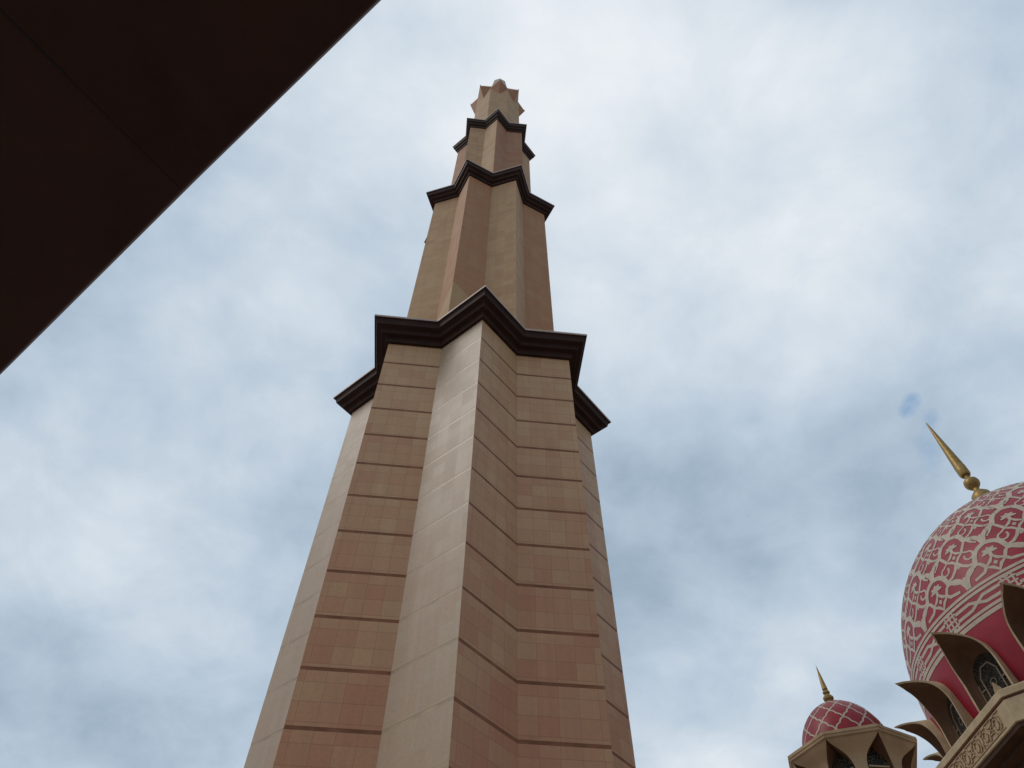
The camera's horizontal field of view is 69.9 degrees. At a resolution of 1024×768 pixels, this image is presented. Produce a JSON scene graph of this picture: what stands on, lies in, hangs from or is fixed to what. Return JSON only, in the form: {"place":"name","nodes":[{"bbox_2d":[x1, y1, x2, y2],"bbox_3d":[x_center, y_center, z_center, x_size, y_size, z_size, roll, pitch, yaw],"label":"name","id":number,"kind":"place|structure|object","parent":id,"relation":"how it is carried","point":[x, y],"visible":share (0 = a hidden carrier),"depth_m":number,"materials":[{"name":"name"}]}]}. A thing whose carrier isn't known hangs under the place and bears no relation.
{"place":"outdoors","nodes":[
{"label":"outdoors","id":0,"kind":"place"},
{"bbox_2d":[0,0,1023,767],"label":"sky","id":1,"kind":"structure","parent":0,"point":[785,238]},
{"bbox_2d":[787,667,916,767],"bbox_3d":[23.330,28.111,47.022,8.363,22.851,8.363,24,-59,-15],"label":"domed pavilion","id":2,"kind":"structure","parent":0,"point":[841,734],"depth_m":48.26,"materials":[{"name":"beige stone"}]},
{"bbox_2d":[894,423,1023,767],"bbox_3d":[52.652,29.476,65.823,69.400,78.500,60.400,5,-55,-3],"label":"mosque","id":3,"kind":"structure","parent":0,"point":[962,622],"depth_m":64.45,"materials":[{"name":"pink tile"}]},
{"label":"plaza","id":4,"kind":"structure","parent":0,"visible":0},
{"bbox_2d":[0,0,380,374],"bbox_3d":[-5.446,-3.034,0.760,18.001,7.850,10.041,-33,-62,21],"label":"canopy","id":5,"kind":"object","parent":4,"relation":"on","point":[125,125],"visible":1,"depth_m":4.87,"materials":[{"name":"brown stone"}]},
{"bbox_2d":[244,79,635,767],"bbox_3d":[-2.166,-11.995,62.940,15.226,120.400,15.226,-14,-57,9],"label":"minaret","id":6,"kind":"object","parent":4,"relation":"on","point":[452,605],"visible":1,"depth_m":28.57,"materials":[{"name":"stone"}]}
]}

